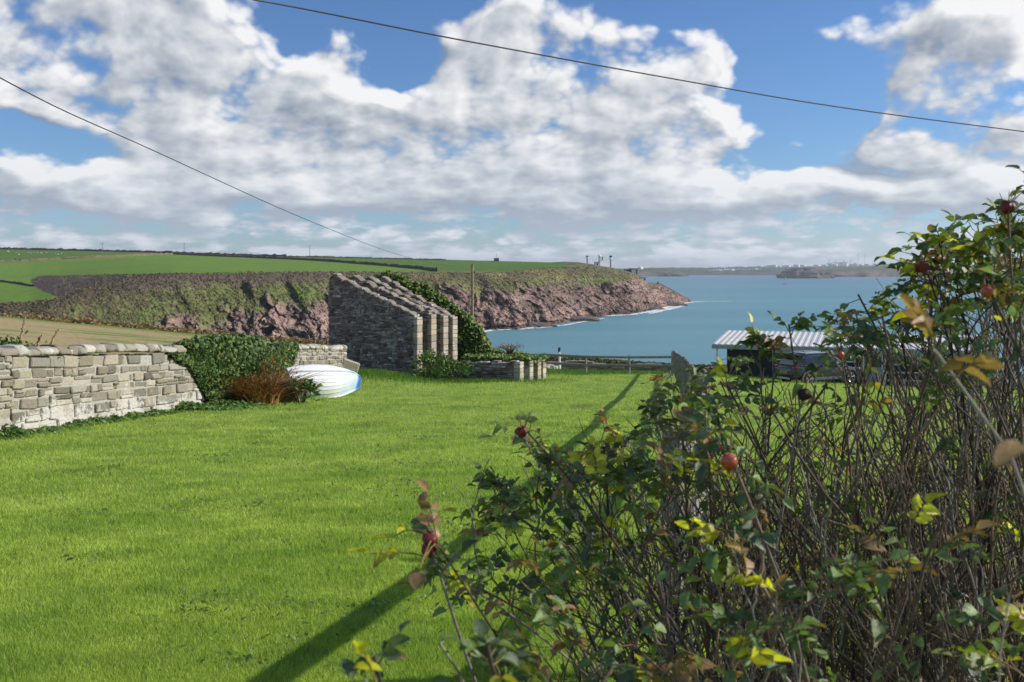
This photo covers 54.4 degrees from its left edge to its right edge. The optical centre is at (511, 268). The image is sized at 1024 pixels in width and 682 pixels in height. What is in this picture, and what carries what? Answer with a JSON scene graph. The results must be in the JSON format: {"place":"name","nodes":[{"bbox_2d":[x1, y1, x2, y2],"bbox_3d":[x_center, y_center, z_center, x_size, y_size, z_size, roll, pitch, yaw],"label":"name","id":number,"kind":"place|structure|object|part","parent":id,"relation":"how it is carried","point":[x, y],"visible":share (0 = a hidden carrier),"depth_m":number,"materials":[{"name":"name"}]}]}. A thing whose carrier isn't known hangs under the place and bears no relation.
{"place":"outdoors","nodes":[
{"label":"outdoors","id":0,"kind":"place"},
{"bbox_2d":[0,316,303,355],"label":"field","id":1,"kind":"structure","parent":0,"point":[71,333],"depth_m":91.94,"materials":[{"name":"beige plant"}]},
{"bbox_2d":[0,311,328,344],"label":"bracken bank","id":2,"kind":"structure","parent":1,"relation":"on","point":[92,321],"depth_m":122.74,"materials":[{"name":"beige plant"}]},
{"bbox_2d":[0,249,689,339],"bbox_3d":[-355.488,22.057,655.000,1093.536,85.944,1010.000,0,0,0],"label":"headland","id":3,"kind":"structure","parent":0,"point":[29,271],"depth_m":463.85,"materials":[{"name":"green plant"}]},
{"bbox_2d":[0,280,33,286],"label":"hedgerow","id":4,"kind":"object","parent":3,"relation":"on","point":[22,283],"visible":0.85,"depth_m":478.58,"materials":[{"name":"green plant"}]},
{"bbox_2d":[0,253,172,261],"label":"hedgerow","id":5,"kind":"object","parent":3,"relation":"on","point":[91,256],"visible":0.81,"depth_m":761.72,"materials":[{"name":"green plant"}]},
{"bbox_2d":[0,247,286,256],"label":"hedgerow","id":6,"kind":"object","parent":3,"relation":"on","point":[146,251],"visible":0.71,"depth_m":881.76,"materials":[{"name":"green plant"}]},
{"bbox_2d":[173,252,436,271],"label":"hedgerow","id":7,"kind":"object","parent":3,"relation":"on","point":[352,262],"visible":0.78,"depth_m":704.83,"materials":[{"name":"green plant"}]},
{"bbox_2d":[0,266,672,326],"bbox_3d":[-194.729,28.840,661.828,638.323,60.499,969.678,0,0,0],"label":"cliff scrub","id":8,"kind":"object","parent":3,"relation":"on","point":[102,297],"visible":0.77,"depth_m":315.60,"materials":[{"name":"green plant"}]},
{"bbox_2d":[286,255,445,259],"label":"hedgerow","id":9,"kind":"object","parent":3,"relation":"on","point":[366,257],"visible":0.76,"depth_m":804.02,"materials":[{"name":"green plant"}]},
{"bbox_2d":[157,279,693,339],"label":"cliff rocks","id":10,"kind":"object","parent":3,"relation":"on","point":[686,299],"visible":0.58,"depth_m":420.35,"materials":[{"name":"brown stone"}]},
{"bbox_2d":[624,269,638,275],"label":"hut","id":11,"kind":"object","parent":3,"relation":"on","point":[635,271],"visible":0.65,"depth_m":691.64,"materials":[{"name":"concrete"}]},
{"bbox_2d":[0,371,1023,681],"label":"lawn","id":12,"kind":"structure","parent":0,"point":[458,391],"depth_m":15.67,"materials":[{"name":"green plant"}]},
{"bbox_2d":[0,406,193,440],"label":"wall foot weeds","id":13,"kind":"object","parent":12,"relation":"on","point":[12,431],"depth_m":20.18,"materials":[{"name":"green plant"}]},
{"bbox_2d":[0,342,346,433],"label":"garden wall","id":14,"kind":"structure","parent":12,"relation":"on","point":[37,388],"depth_m":21.10,"materials":[{"name":"stone"}]},
{"bbox_2d":[0,316,80,358],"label":"mallow plant","id":15,"kind":"object","parent":14,"relation":"on","point":[5,341],"visible":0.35,"depth_m":20.04,"materials":[{"name":"green plant"}]},
{"bbox_2d":[164,332,288,401],"bbox_3d":[-8.024,3.041,29.102,1.373,2.484,8.967,0,0,4],"label":"ivy","id":16,"kind":"object","parent":14,"relation":"attached to","point":[213,358],"visible":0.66,"depth_m":27.37,"materials":[{"name":"green plant"}]},
{"bbox_2d":[279,341,299,368],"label":"ivy","id":17,"kind":"object","parent":14,"relation":"attached to","point":[293,348],"visible":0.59,"depth_m":33.62,"materials":[{"name":"green plant"}]},
{"bbox_2d":[175,396,332,410],"bbox_3d":[-6.890,3.844,29.468,2.436,0.946,9.246,0,0,5],"label":"wall foot ivy","id":18,"kind":"object","parent":12,"relation":"on","point":[224,404],"depth_m":25.75,"materials":[{"name":"green plant"}]},
{"bbox_2d":[208,368,309,403],"bbox_3d":[-7.818,3.350,28.232,4.066,1.011,4.165,0,0,0],"label":"dead fern clump","id":19,"kind":"object","parent":12,"relation":"on","point":[253,389],"visible":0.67,"depth_m":27.95,"materials":[{"name":"brown plant"}]},
{"bbox_2d":[248,340,306,381],"bbox_3d":[-7.165,3.031,29.419,2.364,1.843,2.065,0,0,0],"label":"rose hip scrub","id":20,"kind":"object","parent":12,"relation":"on","point":[269,366],"visible":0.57,"depth_m":29.20,"materials":[{"name":"green plant"}]},
{"bbox_2d":[260,371,324,401],"bbox_3d":[-6.857,3.528,29.306,2.810,0.808,3.116,0,0,0],"label":"dead fern clump","id":21,"kind":"object","parent":12,"relation":"on","point":[290,398],"visible":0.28,"depth_m":29.06,"materials":[{"name":"brown plant"}]},
{"bbox_2d":[280,375,323,402],"bbox_3d":[-6.255,3.576,29.092,1.664,0.998,1.242,0,0,0],"label":"broad leaf plant","id":22,"kind":"object","parent":12,"relation":"on","point":[313,387],"visible":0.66,"depth_m":28.89,"materials":[{"name":"green plant"}]},
{"bbox_2d":[281,364,360,397],"bbox_3d":[-5.974,3.532,31.889,2.550,0.759,1.343,3,34,-30],"label":"upturned dinghy","id":23,"kind":"object","parent":12,"relation":"on","point":[339,381],"visible":0.8,"depth_m":31.64,"materials":[{"name":"paint"}]},
{"bbox_2d":[342,358,359,372],"bbox_3d":[-6.765,4.174,41.293,0.796,0.915,0.164,14,9,-28],"label":"stone slab","id":24,"kind":"object","parent":12,"relation":"on","point":[351,365],"depth_m":41.20,"materials":[{"name":"beige stone"}]},
{"bbox_2d":[12,399,743,675],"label":"lawn weeds","id":25,"kind":"object","parent":12,"relation":"on","point":[371,604],"visible":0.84,"depth_m":8.63,"materials":[{"name":"green plant"}]},
{"bbox_2d":[328,273,457,376],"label":"ruined outbuilding","id":26,"kind":"structure","parent":12,"relation":"on","point":[385,322],"depth_m":48.01,"materials":[{"name":"stone"}]},
{"bbox_2d":[398,346,456,375],"bbox_3d":[-3.696,4.390,45.692,2.443,1.648,2.319,0,0,36],"label":"leafy shrub","id":27,"kind":"object","parent":12,"relation":"on","point":[428,360],"visible":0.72,"depth_m":45.52,"materials":[{"name":"green plant"}]},
{"bbox_2d":[412,365,447,379],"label":"weed clump","id":28,"kind":"object","parent":12,"relation":"on","point":[423,371],"visible":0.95,"depth_m":43.96,"materials":[{"name":"green plant"}]},
{"bbox_2d":[425,355,476,379],"bbox_3d":[-2.690,4.588,44.882,2.550,1.266,2.794,0,0,0],"label":"leafy shrub","id":29,"kind":"object","parent":12,"relation":"on","point":[453,365],"visible":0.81,"depth_m":44.73,"materials":[{"name":"green plant"}]},
{"bbox_2d":[364,270,548,368],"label":"ivy bank","id":30,"kind":"structure","parent":12,"relation":"on","point":[474,343],"depth_m":51.27,"materials":[{"name":"green plant"}]},
{"bbox_2d":[494,342,523,353],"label":"dead bush","id":31,"kind":"object","parent":30,"relation":"on","point":[507,349],"visible":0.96,"depth_m":50.47,"materials":[{"name":"grey plant"}]},
{"bbox_2d":[471,264,474,316],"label":"telegraph pole","id":32,"kind":"object","parent":12,"relation":"on","point":[472,288],"visible":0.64,"depth_m":96.89,"materials":[{"name":"wood"}]},
{"bbox_2d":[0,77,467,265],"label":"overhead wire","id":33,"kind":"object","parent":32,"relation":"attached to","point":[168,157],"visible":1,"depth_m":16.58,"materials":[{"name":"black metal"}]},
{"bbox_2d":[340,619,614,681],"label":"rose bush","id":34,"kind":"object","parent":12,"relation":"on","point":[363,663],"visible":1,"depth_m":1.06,"materials":[{"name":"green plant"}]},
{"bbox_2d":[444,359,545,381],"bbox_3d":[-0.547,5.399,48.313,3.928,2.413,5.443,0,0,20],"label":"ruined pen","id":35,"kind":"object","parent":12,"relation":"on","point":[512,369],"visible":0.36,"depth_m":45.74,"materials":[{"name":"stone"}]},
{"bbox_2d":[546,364,557,368],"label":"pale rock","id":36,"kind":"object","parent":12,"relation":"on","point":[552,366],"visible":0.16,"depth_m":65.66,"materials":[{"name":"white stone"}]},
{"bbox_2d":[558,347,560,368],"bbox_3d":[3.006,5.891,63.000,0.203,1.840,0.203,0,0,22],"label":"marker post","id":37,"kind":"object","parent":12,"relation":"on","point":[559,359],"visible":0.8,"depth_m":62.95,"materials":[{"name":"white paint"}]},
{"bbox_2d":[534,353,673,373],"bbox_3d":[3.116,5.905,59.166,14.068,2.144,0.411,0,0,30],"label":"post and rail fence","id":38,"kind":"object","parent":12,"relation":"on","point":[628,357],"visible":0.48,"depth_m":57.65,"materials":[{"name":"grey wood"}]},
{"bbox_2d":[357,367,899,385],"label":"long grass","id":39,"kind":"structure","parent":12,"relation":"on","point":[391,374],"depth_m":44.30,"materials":[{"name":"green plant"}]},
{"bbox_2d":[547,356,726,367],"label":"coastal scrub","id":40,"kind":"object","parent":12,"relation":"on","point":[595,360],"visible":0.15,"depth_m":68.04,"materials":[{"name":"green plant"}]},
{"bbox_2d":[554,360,726,374],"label":"seaward wall","id":41,"kind":"structure","parent":12,"relation":"on","point":[622,368],"depth_m":66.55,"materials":[{"name":"stone"}]},
{"bbox_2d":[348,412,988,681],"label":"rose bush","id":42,"kind":"object","parent":12,"relation":"on","point":[432,550],"visible":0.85,"depth_m":2.17,"materials":[{"name":"green plant"}]},
{"bbox_2d":[508,366,836,681],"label":"rose bush","id":43,"kind":"object","parent":12,"relation":"on","point":[706,411],"visible":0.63,"depth_m":2.28,"materials":[{"name":"green plant"}]},
{"bbox_2d":[671,350,676,373],"bbox_3d":[9.100,5.413,55.900,0.328,1.639,0.328,0,0,0],"label":"corner post","id":44,"kind":"object","parent":12,"relation":"on","point":[672,362],"visible":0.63,"depth_m":55.78,"materials":[{"name":"grey wood"}]},
{"bbox_2d":[660,351,709,669],"bbox_3d":[5.118,3.542,30.250,0.468,5.530,51.457,0,0,9],"label":"post and rail fence","id":45,"kind":"object","parent":12,"relation":"on","point":[680,361],"visible":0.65,"depth_m":7.25,"materials":[{"name":"brown wood"}]},
{"bbox_2d":[438,490,1023,681],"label":"rose bush","id":46,"kind":"object","parent":12,"relation":"on","point":[846,569],"visible":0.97,"depth_m":1.46,"materials":[{"name":"green plant"}]},
{"bbox_2d":[495,308,1023,681],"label":"rose bush","id":47,"kind":"object","parent":12,"relation":"on","point":[848,507],"visible":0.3,"depth_m":2.39,"materials":[{"name":"green plant"}]},
{"bbox_2d":[598,310,1023,681],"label":"rose bush","id":48,"kind":"object","parent":12,"relation":"on","point":[798,390],"visible":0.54,"depth_m":2.47,"materials":[{"name":"green plant"}]},
{"bbox_2d":[774,350,859,383],"bbox_3d":[15.517,5.014,50.585,4.367,1.635,2.100,0,0,-24],"label":"parked car","id":49,"kind":"object","parent":12,"relation":"on","point":[785,368],"visible":0.59,"depth_m":49.72,"materials":[{"name":"blue paint"}]},
{"bbox_3d":[13.892,4.598,49.862,0.470,0.410,1.120,0,0,-24],"label":"rear window","id":50,"kind":"part","parent":49,"relation":"part of","materials":[{"name":"grey glass"}]},
{"bbox_3d":[14.763,4.583,49.480,0.750,0.420,0.153,0,0,-24],"label":"side window","id":51,"kind":"part","parent":49,"relation":"part of","materials":[{"name":"blue glass"}]},
{"bbox_3d":[15.549,4.588,49.828,0.870,0.430,0.157,0,0,-24],"label":"side window","id":52,"kind":"part","parent":49,"relation":"part of","materials":[{"name":"blue glass"}]},
{"bbox_2d":[712,330,991,388],"bbox_3d":[19.784,5.522,58.381,15.050,3.150,6.375,0,0,20],"label":"chalet","id":53,"kind":"object","parent":12,"relation":"on","point":[803,341],"visible":0.28,"depth_m":57.60,"materials":[{"name":"metal"}]},
{"bbox_2d":[775,351,794,359],"bbox_3d":[15.682,5.020,57.179,1.350,0.500,0.090,0,0,20],"label":"window","id":54,"kind":"structure","parent":53,"relation":"in","point":[777,353],"depth_m":57.27,"materials":[{"name":"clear glass"}]},
{"bbox_2d":[835,353,855,362],"bbox_3d":[18.545,5.020,56.137,1.600,0.500,0.090,0,0,20],"label":"window","id":55,"kind":"structure","parent":53,"relation":"in","point":[848,359],"depth_m":55.97,"materials":[{"name":"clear glass"}]},
{"bbox_2d":[865,354,882,372],"bbox_3d":[20.190,5.310,55.539,0.950,1.050,0.090,0,0,20],"label":"window","id":56,"kind":"structure","parent":53,"relation":"in","point":[877,363],"depth_m":55.46,"materials":[{"name":"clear glass"}]},
{"bbox_2d":[866,367,881,383],"bbox_3d":[20.186,5.997,55.522,0.900,1.000,0.075,0,0,20],"label":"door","id":57,"kind":"structure","parent":53,"relation":"in","point":[879,369],"depth_m":55.48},
{"bbox_2d":[889,355,918,365],"bbox_3d":[21.600,5.060,55.026,1.600,0.580,0.090,0,0,20],"label":"window","id":58,"kind":"structure","parent":53,"relation":"in","point":[917,357],"depth_m":54.96,"materials":[{"name":"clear glass"}]},
{"bbox_2d":[919,355,947,366],"bbox_3d":[23.151,5.060,54.461,1.600,0.580,0.090,0,0,20],"label":"window","id":59,"kind":"structure","parent":53,"relation":"in","point":[920,356],"depth_m":54.65,"materials":[{"name":"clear glass"}]},
{"bbox_2d":[701,247,1023,681],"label":"rose bush","id":60,"kind":"object","parent":12,"relation":"on","point":[873,335],"visible":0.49,"depth_m":2.37,"materials":[{"name":"green plant"}]},
{"bbox_2d":[778,165,1023,681],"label":"rose bush","id":61,"kind":"object","parent":12,"relation":"on","point":[1001,288],"visible":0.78,"depth_m":2.32,"materials":[{"name":"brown plant"}]},
{"bbox_2d":[882,370,1016,386],"bbox_3d":[23.750,5.907,49.499,10.103,1.424,0.144,0,0,18],"label":"post and rail fence","id":62,"kind":"object","parent":12,"relation":"on","point":[920,380],"visible":0.1,"depth_m":50.52,"materials":[{"name":"wood"}]},
{"bbox_2d":[899,292,1023,681],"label":"rose bush","id":63,"kind":"object","parent":12,"relation":"on","point":[1006,451],"visible":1,"depth_m":0.96,"materials":[{"name":"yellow plant"}]},
{"bbox_2d":[0,0,1023,268],"label":"sky","id":64,"kind":"structure","parent":0,"point":[411,144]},
{"bbox_2d":[254,0,1023,131],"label":"overhead wire","id":65,"kind":"object","parent":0,"point":[610,67],"visible":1,"depth_m":17.71,"materials":[{"name":"black metal"}]},
{"bbox_2d":[617,268,684,275],"bbox_3d":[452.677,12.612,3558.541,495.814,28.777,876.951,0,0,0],"label":"point hills","id":66,"kind":"structure","parent":0,"point":[650,272],"depth_m":3263.14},
{"bbox_2d":[486,275,1023,386],"bbox_3d":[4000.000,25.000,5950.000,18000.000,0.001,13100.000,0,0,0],"label":"sea","id":67,"kind":"structure","parent":0,"point":[692,332],"depth_m":498.53,"materials":[{"name":"liquid"}]},
{"bbox_2d":[526,321,556,326],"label":"sea rock","id":68,"kind":"object","parent":67,"relation":"in","point":[538,324],"visible":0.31,"depth_m":424.78,"materials":[{"name":"stone"}]},
{"bbox_2d":[521,318,605,328],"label":"surf","id":69,"kind":"structure","parent":67,"relation":"on","point":[565,324],"depth_m":442.82,"materials":[{"name":"liquid"}]},
{"bbox_2d":[569,316,600,320],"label":"sea rock","id":70,"kind":"object","parent":67,"relation":"in","point":[578,318],"visible":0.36,"depth_m":471.64,"materials":[{"name":"stone"}]},
{"bbox_2d":[484,302,694,331],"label":"surf","id":71,"kind":"structure","parent":67,"relation":"on","point":[608,315],"depth_m":550.92,"materials":[{"name":"liquid"}]},
{"bbox_2d":[649,306,663,309],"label":"sea rock","id":72,"kind":"object","parent":67,"relation":"in","point":[655,308],"visible":0.3,"depth_m":605.11,"materials":[{"name":"stone"}]},
{"bbox_2d":[649,306,685,313],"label":"surf","id":73,"kind":"structure","parent":67,"relation":"on","point":[667,309],"depth_m":605.29,"materials":[{"name":"liquid"}]},
{"bbox_2d":[658,273,688,276],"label":"islet","id":74,"kind":"object","parent":67,"relation":"in","point":[673,274],"visible":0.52,"depth_m":3144.56,"materials":[{"name":"grey stone"}]},
{"bbox_2d":[666,302,687,305],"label":"sea rock","id":75,"kind":"object","parent":67,"relation":"in","point":[675,304],"visible":0.33,"depth_m":664.66,"materials":[{"name":"brown stone"}]},
{"bbox_2d":[776,267,834,277],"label":"islet","id":76,"kind":"object","parent":67,"relation":"in","point":[797,272],"visible":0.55,"depth_m":2540.76,"materials":[{"name":"grey stone"}]},
{"bbox_2d":[636,265,887,274],"bbox_3d":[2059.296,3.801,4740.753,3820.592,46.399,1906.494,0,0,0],"label":"hills","id":77,"kind":"structure","parent":0,"point":[762,271],"depth_m":4267.83,"materials":[{"name":"green plant"}]},
{"bbox_2d":[833,258,846,265],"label":"works building","id":78,"kind":"structure","parent":77,"relation":"on","point":[840,263],"depth_m":5301.05,"materials":[{"name":"white paint"}]},
{"bbox_2d":[826,266,952,276],"bbox_3d":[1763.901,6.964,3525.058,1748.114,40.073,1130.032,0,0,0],"label":"island hills","id":79,"kind":"structure","parent":0,"point":[879,271],"depth_m":3000.20,"materials":[{"name":"grey"}]}
]}

